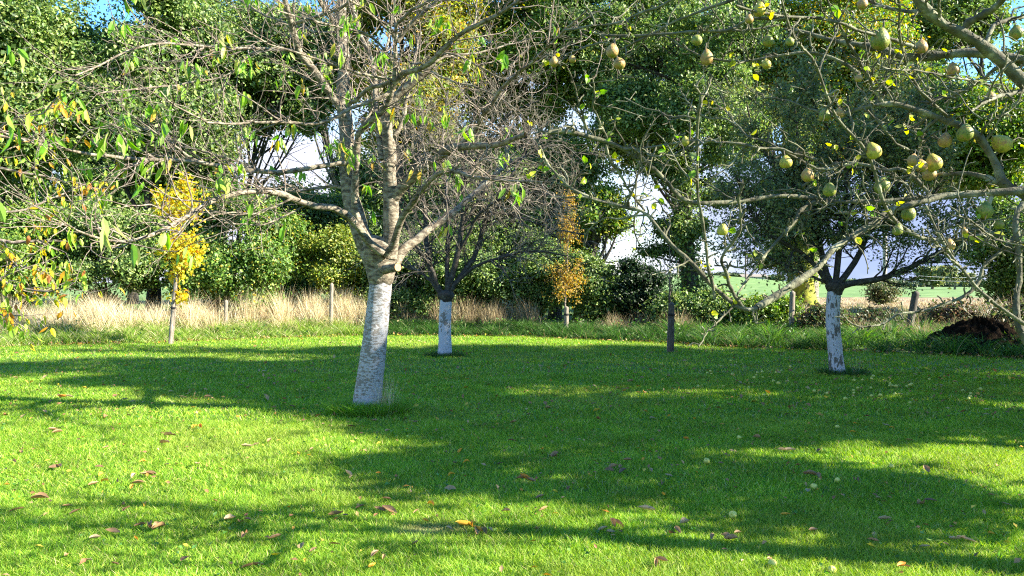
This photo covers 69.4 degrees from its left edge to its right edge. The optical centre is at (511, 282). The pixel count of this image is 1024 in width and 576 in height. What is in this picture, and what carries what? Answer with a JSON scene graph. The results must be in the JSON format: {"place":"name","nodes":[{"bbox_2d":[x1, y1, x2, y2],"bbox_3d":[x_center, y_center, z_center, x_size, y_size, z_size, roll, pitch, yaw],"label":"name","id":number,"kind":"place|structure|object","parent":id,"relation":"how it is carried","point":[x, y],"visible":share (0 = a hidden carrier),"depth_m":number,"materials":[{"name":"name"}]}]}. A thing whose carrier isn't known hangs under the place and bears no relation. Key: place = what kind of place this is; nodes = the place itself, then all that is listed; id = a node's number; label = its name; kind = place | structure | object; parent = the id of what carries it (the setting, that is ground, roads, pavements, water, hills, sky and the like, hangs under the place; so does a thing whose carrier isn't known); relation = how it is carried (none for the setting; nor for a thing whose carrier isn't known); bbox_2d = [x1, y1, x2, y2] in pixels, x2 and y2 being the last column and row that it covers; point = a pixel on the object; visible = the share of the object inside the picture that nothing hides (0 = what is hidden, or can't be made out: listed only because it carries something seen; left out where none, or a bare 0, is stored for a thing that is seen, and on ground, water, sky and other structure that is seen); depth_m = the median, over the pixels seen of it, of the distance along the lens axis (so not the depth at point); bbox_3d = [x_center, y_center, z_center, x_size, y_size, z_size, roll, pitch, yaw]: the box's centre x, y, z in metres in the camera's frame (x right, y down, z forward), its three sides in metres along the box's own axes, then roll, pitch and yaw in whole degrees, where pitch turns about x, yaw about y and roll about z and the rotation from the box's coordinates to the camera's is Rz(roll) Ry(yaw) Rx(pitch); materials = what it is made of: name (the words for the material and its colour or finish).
{"place":"outdoors","nodes":[
{"label":"outdoors","id":0,"kind":"place"},
{"bbox_2d":[29,275,993,297],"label":"green field","id":1,"kind":"structure","parent":0,"point":[762,286],"depth_m":88.14,"materials":[{"name":"plant"}]},
{"bbox_2d":[914,265,944,288],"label":"tree","id":2,"kind":"object","parent":1,"relation":"on","point":[939,282],"visible":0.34,"depth_m":118.59,"materials":[{"name":"green plant"}]},
{"bbox_2d":[932,265,975,289],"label":"tree","id":3,"kind":"object","parent":1,"relation":"on","point":[944,273],"visible":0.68,"depth_m":111.64,"materials":[{"name":"green plant"}]},
{"bbox_2d":[0,281,1023,575],"bbox_3d":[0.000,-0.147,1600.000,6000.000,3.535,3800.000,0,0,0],"label":"ground","id":4,"kind":"structure","parent":0,"point":[690,475],"depth_m":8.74,"materials":[{"name":"plant"}]},
{"bbox_2d":[0,157,62,265],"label":"leafy tree","id":5,"kind":"object","parent":4,"relation":"on","point":[8,200],"visible":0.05,"depth_m":41.59,"materials":[{"name":"green plant"}]},
{"bbox_2d":[31,492,48,497],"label":"fallen leaf","id":6,"kind":"object","parent":4,"relation":"on","point":[41,495],"visible":1,"depth_m":5.39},
{"bbox_2d":[0,191,88,316],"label":"hedge bush","id":7,"kind":"object","parent":4,"relation":"on","point":[14,234],"visible":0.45,"depth_m":21.94,"materials":[{"name":"green plant"}]},
{"bbox_2d":[0,0,117,262],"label":"dense tree","id":8,"kind":"object","parent":4,"relation":"on","point":[31,22],"visible":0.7,"depth_m":22.15,"materials":[{"name":"green plant"}]},
{"bbox_2d":[0,87,124,351],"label":"cherry tree","id":9,"kind":"object","parent":4,"relation":"on","point":[7,310],"visible":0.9,"depth_m":6.41,"materials":[{"name":"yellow plant"}]},
{"bbox_2d":[41,193,202,311],"bbox_3d":[-12.616,-0.614,23.623,5.361,4.418,4.677,0,0,37],"label":"hedge bush","id":10,"kind":"object","parent":4,"relation":"on","point":[124,270],"visible":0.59,"depth_m":22.68,"materials":[{"name":"green plant"}]},
{"bbox_2d":[14,135,238,303],"bbox_3d":[-21.774,-6.100,41.923,13.262,14.899,9.954,0,0,0],"label":"leafy tree","id":11,"kind":"object","parent":4,"relation":"on","point":[122,198],"visible":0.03,"depth_m":39.78,"materials":[{"name":"green plant"}]},
{"bbox_2d":[26,0,277,312],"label":"dense tree","id":12,"kind":"object","parent":4,"relation":"on","point":[163,10],"visible":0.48,"depth_m":24.04,"materials":[{"name":"green plant"}]},
{"bbox_2d":[151,521,165,528],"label":"fallen leaf","id":13,"kind":"object","parent":4,"relation":"on","point":[156,524],"visible":1,"depth_m":4.72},
{"bbox_2d":[168,271,177,344],"bbox_3d":[-8.754,0.722,19.100,0.262,2.058,0.138,0,0,0],"label":"wooden stake","id":14,"kind":"object","parent":4,"relation":"on","point":[172,307],"visible":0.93,"depth_m":19.06,"materials":[{"name":"brown wood"}]},
{"bbox_2d":[146,164,212,343],"bbox_3d":[-8.650,-0.766,19.314,1.634,4.798,1.623,0,0,0],"label":"maple sapling","id":15,"kind":"object","parent":4,"relation":"on","point":[192,249],"visible":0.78,"depth_m":19.13,"materials":[{"name":"yellow plant"}]},
{"bbox_2d":[122,176,317,314],"bbox_3d":[-9.346,-0.996,24.104,5.774,5.164,5.373,0,0,0],"label":"hedge bush","id":16,"kind":"object","parent":4,"relation":"on","point":[218,275],"visible":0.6,"depth_m":23.18,"materials":[{"name":"green plant"}]},
{"bbox_2d":[224,300,227,323],"bbox_3d":[-8.625,1.071,22.302,0.128,1.121,0.117,0,0,0],"label":"fence post","id":17,"kind":"object","parent":4,"relation":"on","point":[225,307],"visible":0.57,"depth_m":22.25,"materials":[{"name":"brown wood"}]},
{"bbox_2d":[192,0,366,300],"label":"dense tree","id":18,"kind":"object","parent":4,"relation":"on","point":[272,94],"visible":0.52,"depth_m":26.27,"materials":[{"name":"green plant"}]},
{"bbox_2d":[230,173,381,303],"bbox_3d":[-9.295,-1.862,32.864,7.476,6.868,6.852,0,0,-14],"label":"leafy tree","id":19,"kind":"object","parent":4,"relation":"on","point":[323,218],"visible":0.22,"depth_m":31.54,"materials":[{"name":"green plant"}]},
{"bbox_2d":[0,0,638,408],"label":"cherry tree","id":20,"kind":"object","parent":4,"relation":"on","point":[382,258],"visible":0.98,"depth_m":7.87,"materials":[{"name":"green plant"}]},
{"bbox_2d":[279,218,379,308],"bbox_3d":[-6.203,-0.304,25.336,4.807,3.755,3.713,0,0,0],"label":"hedge bush","id":21,"kind":"object","parent":4,"relation":"on","point":[340,251],"visible":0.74,"depth_m":24.65,"materials":[{"name":"green plant"}]},
{"bbox_2d":[329,283,333,325],"bbox_3d":[-5.671,0.818,23.201,0.148,1.644,0.121,0,0,0],"label":"fence post","id":22,"kind":"object","parent":4,"relation":"on","point":[331,299],"visible":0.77,"depth_m":23.15,"materials":[{"name":"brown wood"}]},
{"bbox_2d":[314,12,392,278],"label":"leafy tree","id":23,"kind":"object","parent":4,"relation":"on","point":[324,141],"visible":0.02,"depth_m":41.53,"materials":[{"name":"green plant"}]},
{"bbox_2d":[308,371,423,418],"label":"grass tuft","id":24,"kind":"object","parent":4,"relation":"on","point":[382,407],"visible":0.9,"depth_m":8.81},
{"bbox_2d":[306,127,471,295],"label":"leafy tree","id":25,"kind":"object","parent":4,"relation":"on","point":[375,204],"visible":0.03,"depth_m":40.29,"materials":[{"name":"green plant"}]},
{"bbox_2d":[307,0,504,291],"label":"autumn tree","id":26,"kind":"object","parent":4,"relation":"on","point":[463,18],"visible":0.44,"depth_m":26.14,"materials":[{"name":"green plant"}]},
{"bbox_2d":[355,221,475,319],"bbox_3d":[-3.118,-0.405,25.206,4.822,4.004,3.442,0,0,0],"label":"hedge bush","id":27,"kind":"object","parent":4,"relation":"on","point":[409,288],"visible":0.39,"depth_m":24.74,"materials":[{"name":"green plant"}]},
{"bbox_2d":[423,351,464,357],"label":"grass tuft","id":28,"kind":"object","parent":4,"relation":"on","point":[435,354],"visible":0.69,"depth_m":15.83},
{"bbox_2d":[370,113,559,313],"bbox_3d":[-1.251,-2.350,28.212,7.681,7.932,6.768,0,0,0],"label":"leafy tree","id":29,"kind":"object","parent":4,"relation":"on","point":[476,210],"visible":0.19,"depth_m":26.33,"materials":[{"name":"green plant"}]},
{"bbox_2d":[334,38,627,355],"bbox_3d":[-0.759,-1.959,16.198,6.676,7.240,4.246,0,0,22],"label":"plum tree","id":30,"kind":"object","parent":4,"relation":"on","point":[446,296],"visible":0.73,"depth_m":15.87,"materials":[{"name":"brown plant"}]},
{"bbox_2d":[423,225,543,313],"bbox_3d":[-1.069,-0.225,25.538,4.411,3.697,3.591,0,0,0],"label":"hedge bush","id":31,"kind":"object","parent":4,"relation":"on","point":[481,286],"visible":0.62,"depth_m":24.93,"materials":[{"name":"green plant"}]},
{"bbox_2d":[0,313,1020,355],"bbox_3d":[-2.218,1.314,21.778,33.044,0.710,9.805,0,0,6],"label":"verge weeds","id":32,"kind":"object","parent":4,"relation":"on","point":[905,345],"visible":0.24,"depth_m":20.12,"materials":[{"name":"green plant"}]},
{"bbox_2d":[0,279,1023,334],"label":"tall dry grass","id":33,"kind":"structure","parent":4,"relation":"on","point":[314,305],"depth_m":22.88,"materials":[{"name":"plant"}]},
{"bbox_2d":[0,332,1023,575],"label":"leaf litter","id":34,"kind":"object","parent":4,"relation":"on","point":[874,533],"visible":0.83,"depth_m":10.68,"materials":[{"name":"plant"}]},
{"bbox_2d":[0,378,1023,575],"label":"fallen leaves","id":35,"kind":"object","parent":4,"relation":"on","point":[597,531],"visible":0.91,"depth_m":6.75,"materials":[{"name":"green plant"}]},
{"bbox_2d":[489,222,575,319],"bbox_3d":[0.811,-0.317,25.601,4.241,3.824,3.732,0,0,0],"label":"hedge bush","id":36,"kind":"object","parent":4,"relation":"on","point":[536,289],"visible":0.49,"depth_m":25.01,"materials":[{"name":"green plant"}]},
{"bbox_2d":[453,0,630,313],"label":"autumn tree","id":37,"kind":"object","parent":4,"relation":"on","point":[511,51],"visible":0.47,"depth_m":27.97,"materials":[{"name":"green plant"}]},
{"bbox_2d":[487,116,601,193],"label":"leafy tree","id":38,"kind":"object","parent":4,"relation":"on","point":[564,136],"depth_m":41.35,"materials":[{"name":"green plant"}]},
{"bbox_2d":[492,123,627,319],"bbox_3d":[1.647,-2.458,29.512,6.576,8.094,6.456,0,0,26],"label":"leafy tree","id":39,"kind":"object","parent":4,"relation":"on","point":[597,169],"visible":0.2,"depth_m":27.93,"materials":[{"name":"green plant"}]},
{"bbox_2d":[541,171,588,327],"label":"slender sapling","id":40,"kind":"object","parent":4,"relation":"on","point":[564,279],"visible":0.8,"depth_m":22.54,"materials":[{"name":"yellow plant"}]},
{"bbox_2d":[564,306,568,327],"bbox_3d":[1.633,1.195,22.200,0.158,0.989,0.162,0,0,0],"label":"wooden stake","id":41,"kind":"object","parent":4,"relation":"on","point":[566,314],"visible":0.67,"depth_m":22.14,"materials":[{"name":"brown wood"}]},
{"bbox_2d":[537,244,631,323],"bbox_3d":[2.537,0.063,24.428,3.435,3.039,3.074,0,0,0],"label":"hedge bush","id":42,"kind":"object","parent":4,"relation":"on","point":[592,301],"visible":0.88,"depth_m":23.77,"materials":[{"name":"green plant"}]},
{"bbox_2d":[538,176,653,323],"bbox_3d":[2.945,-1.153,26.889,4.162,5.575,4.254,0,0,0],"label":"leafy tree","id":43,"kind":"object","parent":4,"relation":"on","point":[605,191],"visible":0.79,"depth_m":26.50,"materials":[{"name":"green plant"}]},
{"bbox_2d":[566,17,708,286],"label":"leafy tree","id":44,"kind":"object","parent":4,"relation":"on","point":[627,160],"visible":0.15,"depth_m":40.43,"materials":[{"name":"green plant"}]},
{"bbox_2d":[595,247,680,324],"bbox_3d":[4.037,0.251,23.873,2.819,2.783,2.446,0,0,0],"label":"hedge bush","id":45,"kind":"object","parent":4,"relation":"on","point":[636,277],"visible":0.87,"depth_m":23.49,"materials":[{"name":"green plant"}]},
{"bbox_2d":[522,0,797,294],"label":"ivy clad tree","id":46,"kind":"object","parent":4,"relation":"on","point":[687,235],"visible":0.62,"depth_m":26.65,"materials":[{"name":"green plant"}]},
{"bbox_2d":[651,193,685,350],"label":"bare sapling","id":47,"kind":"object","parent":4,"relation":"on","point":[670,282],"visible":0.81,"depth_m":17.09,"materials":[{"name":"brown plant"}]},
{"bbox_2d":[667,302,674,352],"bbox_3d":[3.640,1.093,16.900,0.171,1.316,0.175,0,0,0],"label":"wooden stake","id":48,"kind":"object","parent":4,"relation":"on","point":[671,313],"visible":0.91,"depth_m":16.84,"materials":[{"name":"grey wood"}]},
{"bbox_2d":[632,279,746,326],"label":"hedge bush","id":49,"kind":"object","parent":4,"relation":"on","point":[704,304],"visible":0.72,"depth_m":22.13,"materials":[{"name":"green plant"}]},
{"bbox_2d":[737,274,767,279],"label":"farm shed","id":50,"kind":"structure","parent":4,"relation":"on","point":[758,276],"depth_m":331.79,"materials":[{"name":"concrete"}]},
{"bbox_2d":[725,286,809,327],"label":"hedge bush","id":51,"kind":"object","parent":4,"relation":"on","point":[776,310],"visible":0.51,"depth_m":21.28,"materials":[{"name":"green plant"}]},
{"bbox_2d":[526,0,1023,346],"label":"pear tree","id":52,"kind":"object","parent":4,"relation":"on","point":[1004,61],"visible":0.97,"depth_m":3.88,"materials":[{"name":"green plant"}]},
{"bbox_2d":[549,52,557,66],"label":"pear","id":53,"kind":"object","parent":52,"relation":"attached to","point":[553,61],"visible":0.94,"depth_m":4.20,"materials":[{"name":"beige plant"}]},
{"bbox_2d":[606,38,618,57],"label":"pear","id":54,"kind":"object","parent":52,"relation":"attached to","point":[612,50],"visible":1,"depth_m":4.13,"materials":[{"name":"beige plant"}]},
{"bbox_2d":[613,56,624,69],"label":"pear","id":55,"kind":"object","parent":52,"relation":"attached to","point":[619,63],"visible":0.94,"depth_m":4.27,"materials":[{"name":"beige plant"}]},
{"bbox_2d":[691,31,701,45],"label":"pear","id":56,"kind":"object","parent":52,"relation":"attached to","point":[696,39],"visible":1,"depth_m":3.97,"materials":[{"name":"green plant"}]},
{"bbox_2d":[700,42,713,64],"bbox_3d":[1.077,-1.266,4.098,0.076,0.124,0.072,-14,10,-42],"label":"pear","id":57,"kind":"object","parent":52,"relation":"attached to","point":[706,57],"visible":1,"depth_m":4.08,"materials":[{"name":"beige plant"}]},
{"bbox_2d":[717,220,727,235],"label":"pear","id":58,"kind":"object","parent":52,"relation":"attached to","point":[722,228],"visible":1,"depth_m":3.36,"materials":[{"name":"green plant"}]},
{"bbox_2d":[753,2,765,16],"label":"pear","id":59,"kind":"object","parent":52,"relation":"attached to","point":[760,12],"visible":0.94,"depth_m":3.81,"materials":[{"name":"green plant"}]},
{"bbox_2d":[761,58,770,68],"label":"pear","id":60,"kind":"object","parent":52,"relation":"attached to","point":[766,63],"visible":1,"depth_m":3.93,"materials":[{"name":"green plant"}]},
{"bbox_2d":[762,30,773,46],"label":"pear","id":61,"kind":"object","parent":52,"relation":"attached to","point":[768,40],"visible":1,"depth_m":4.02,"materials":[{"name":"green plant"}]},
{"bbox_2d":[779,151,792,167],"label":"pear","id":62,"kind":"object","parent":52,"relation":"attached to","point":[785,161],"visible":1,"depth_m":3.77,"materials":[{"name":"green plant"}]},
{"bbox_2d":[801,163,813,181],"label":"pear","id":63,"kind":"object","parent":52,"relation":"attached to","point":[807,174],"visible":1,"depth_m":3.77,"materials":[{"name":"beige plant"}]},
{"bbox_2d":[819,104,830,120],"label":"pear","id":64,"kind":"object","parent":52,"relation":"attached to","point":[827,115],"visible":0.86,"depth_m":4.32,"materials":[{"name":"green plant"}]},
{"bbox_2d":[822,177,835,196],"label":"pear","id":65,"kind":"object","parent":52,"relation":"attached to","point":[829,188],"visible":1,"depth_m":3.83,"materials":[{"name":"green plant"}]},
{"bbox_2d":[857,0,867,9],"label":"pear","id":66,"kind":"object","parent":52,"relation":"attached to","point":[862,4],"visible":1,"depth_m":3.97,"materials":[{"name":"beige plant"}]},
{"bbox_2d":[866,137,881,158],"bbox_3d":[1.773,-0.666,3.647,0.073,0.120,0.069,-28,-1,1],"label":"pear","id":67,"kind":"object","parent":52,"relation":"attached to","point":[874,150],"visible":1,"depth_m":3.62,"materials":[{"name":"green plant"}]},
{"bbox_2d":[870,20,889,50],"bbox_3d":[2.074,-1.391,4.154,0.101,0.172,0.102,11,4,20],"label":"pear","id":68,"kind":"object","parent":52,"relation":"attached to","point":[880,41],"visible":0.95,"depth_m":4.12,"materials":[{"name":"green plant"}]},
{"bbox_2d":[874,171,890,193],"bbox_3d":[2.020,-0.549,4.036,0.085,0.138,0.084,0,-19,28],"label":"pear","id":69,"kind":"object","parent":52,"relation":"attached to","point":[885,183],"visible":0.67,"depth_m":4.00,"materials":[{"name":"green plant"}]},
{"bbox_2d":[892,219,902,235],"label":"pear","id":70,"kind":"object","parent":52,"relation":"attached to","point":[897,232],"visible":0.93,"depth_m":3.75,"materials":[{"name":"green plant"}]},
{"bbox_2d":[901,200,915,220],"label":"pear","id":71,"kind":"object","parent":52,"relation":"attached to","point":[908,214],"visible":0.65,"depth_m":4.03,"materials":[{"name":"green plant"}]},
{"bbox_2d":[907,149,917,165],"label":"pear","id":72,"kind":"object","parent":52,"relation":"attached to","point":[911,160],"visible":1,"depth_m":3.92,"materials":[{"name":"beige plant"}]},
{"bbox_2d":[915,34,927,53],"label":"pear","id":73,"kind":"object","parent":52,"relation":"attached to","point":[922,45],"visible":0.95,"depth_m":4.21,"materials":[{"name":"beige plant"}]},
{"bbox_2d":[915,155,927,171],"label":"pear","id":74,"kind":"object","parent":52,"relation":"attached to","point":[924,168],"visible":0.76,"depth_m":4.27,"materials":[{"name":"yellow plant"}]},
{"bbox_2d":[922,170,936,180],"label":"pear","id":75,"kind":"object","parent":52,"relation":"attached to","point":[927,175],"visible":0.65,"depth_m":4.35,"materials":[{"name":"yellow plant"}]},
{"bbox_2d":[926,147,942,171],"bbox_3d":[2.461,-0.724,4.334,0.093,0.147,0.088,-25,3,-7],"label":"pear","id":76,"kind":"object","parent":52,"relation":"attached to","point":[934,162],"visible":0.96,"depth_m":4.31,"materials":[{"name":"yellow plant"}]},
{"bbox_2d":[937,127,951,147],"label":"pear","id":77,"kind":"object","parent":52,"relation":"attached to","point":[946,141],"visible":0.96,"depth_m":4.18,"materials":[{"name":"green plant"}]},
{"bbox_2d":[943,236,955,250],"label":"pear","id":78,"kind":"object","parent":52,"relation":"attached to","point":[949,241],"visible":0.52,"depth_m":3.71,"materials":[{"name":"yellow plant"}]},
{"bbox_2d":[946,57,959,76],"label":"pear","id":79,"kind":"object","parent":52,"relation":"attached to","point":[952,67],"visible":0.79,"depth_m":4.20,"materials":[{"name":"green plant"}]},
{"bbox_2d":[956,117,973,141],"bbox_3d":[2.529,-0.857,4.131,0.087,0.144,0.086,0,-13,26],"label":"pear","id":80,"kind":"object","parent":52,"relation":"attached to","point":[964,132],"visible":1,"depth_m":4.10,"materials":[{"name":"green plant"}]},
{"bbox_2d":[977,195,993,218],"bbox_3d":[2.542,-0.406,3.971,0.083,0.132,0.083,6,-1,-13],"label":"pear","id":81,"kind":"object","parent":52,"relation":"attached to","point":[984,208],"visible":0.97,"depth_m":3.94,"materials":[{"name":"green plant"}]},
{"bbox_2d":[994,215,1004,228],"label":"pear","id":82,"kind":"object","parent":52,"relation":"attached to","point":[1000,224],"visible":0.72,"depth_m":4.00,"materials":[{"name":"green plant"}]},
{"bbox_2d":[987,131,1012,152],"bbox_3d":[2.732,-0.798,4.158,0.161,0.096,0.102,38,1,1],"label":"pear","id":83,"kind":"object","parent":52,"relation":"attached to","point":[1002,143],"visible":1,"depth_m":4.13,"materials":[{"name":"green plant"}]},
{"bbox_2d":[1008,19,1023,39],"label":"pear","id":84,"kind":"object","parent":52,"relation":"attached to","point":[1016,31],"visible":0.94,"depth_m":3.82,"materials":[{"name":"green plant"}]},
{"bbox_2d":[789,291,794,331],"bbox_3d":[7.790,0.929,20.601,0.189,1.420,0.155,0,0,0],"label":"fence post","id":85,"kind":"object","parent":4,"relation":"on","point":[792,304],"visible":0.69,"depth_m":20.54,"materials":[{"name":"grey wood"}]},
{"bbox_2d":[777,293,866,333],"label":"hedge bush","id":86,"kind":"object","parent":4,"relation":"on","point":[815,316],"visible":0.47,"depth_m":20.29,"materials":[{"name":"green plant"}]},
{"bbox_2d":[663,271,987,286],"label":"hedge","id":87,"kind":"object","parent":4,"relation":"on","point":[719,273],"visible":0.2,"depth_m":250.02,"materials":[{"name":"green plant"}]},
{"bbox_2d":[813,349,872,376],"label":"grass tuft","id":88,"kind":"object","parent":4,"relation":"on","point":[848,372],"visible":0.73,"depth_m":12.62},
{"bbox_2d":[699,28,1022,373],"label":"apple tree","id":89,"kind":"object","parent":4,"relation":"on","point":[817,229],"visible":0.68,"depth_m":12.59,"materials":[{"name":"green plant"}]},
{"bbox_2d":[848,302,905,325],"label":"hedge bush","id":90,"kind":"object","parent":4,"relation":"on","point":[870,312],"visible":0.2,"depth_m":21.39,"materials":[{"name":"green plant"}]},
{"bbox_2d":[906,291,919,325],"bbox_3d":[10.972,0.916,20.303,0.410,1.402,0.198,0,0,0],"label":"fence post","id":91,"kind":"object","parent":4,"relation":"on","point":[914,302],"visible":0.55,"depth_m":20.23,"materials":[{"name":"grey wood"}]},
{"bbox_2d":[883,0,1023,201],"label":"leafy tree","id":92,"kind":"object","parent":4,"relation":"on","point":[952,10],"visible":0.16,"depth_m":40.86,"materials":[{"name":"green plant"}]},
{"bbox_2d":[916,292,996,326],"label":"hedge bush","id":93,"kind":"object","parent":4,"relation":"on","point":[963,308],"visible":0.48,"depth_m":20.76,"materials":[{"name":"green plant"}]},
{"bbox_2d":[924,316,1022,353],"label":"soil heap","id":94,"kind":"object","parent":4,"relation":"on","point":[974,326],"visible":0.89,"depth_m":16.80,"materials":[{"name":"soil"}]},
{"bbox_2d":[947,187,1023,305],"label":"leafy tree","id":95,"kind":"object","parent":4,"relation":"on","point":[1001,276],"visible":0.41,"depth_m":22.96,"materials":[{"name":"green plant"}]},
{"bbox_2d":[971,297,1023,325],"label":"hedge bush","id":96,"kind":"object","parent":4,"relation":"on","point":[1009,319],"visible":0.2,"depth_m":19.45,"materials":[{"name":"green plant"}]},
{"bbox_2d":[0,303,1023,358],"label":"verge grass","id":97,"kind":"structure","parent":0,"point":[77,335],"depth_m":20.21,"materials":[{"name":"plant"}]},
{"bbox_2d":[3,0,1023,282],"label":"sky","id":98,"kind":"structure","parent":0,"point":[310,157],"materials":[{"name":"white"}]},
{"bbox_2d":[618,297,990,322],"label":"stubble field","id":99,"kind":"structure","parent":0,"point":[850,298],"depth_m":41.13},
{"bbox_2d":[697,0,783,172],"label":"leafy tree","id":100,"kind":"object","parent":99,"relation":"on","point":[739,54],"visible":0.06,"depth_m":39.93,"materials":[{"name":"green plant"}]},
{"bbox_2d":[731,106,833,305],"bbox_3d":[11.683,-3.117,31.067,4.255,8.892,6.654,0,0,29],"label":"ivy clad tree","id":101,"kind":"object","parent":99,"relation":"on","point":[806,288],"visible":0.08,"depth_m":30.67,"materials":[{"name":"green plant"}]},
{"bbox_2d":[736,0,933,301],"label":"oak tree","id":102,"kind":"object","parent":99,"relation":"on","point":[804,7],"visible":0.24,"depth_m":31.97,"materials":[{"name":"green plant"}]},
{"bbox_2d":[859,278,906,304],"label":"hedge bush","id":103,"kind":"object","parent":99,"relation":"on","point":[877,289],"visible":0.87,"depth_m":33.79,"materials":[{"name":"green plant"}]},
{"bbox_2d":[890,48,1023,305],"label":"leafy tree","id":104,"kind":"object","parent":99,"relation":"on","point":[978,155],"visible":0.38,"depth_m":25.47,"materials":[{"name":"green plant"}]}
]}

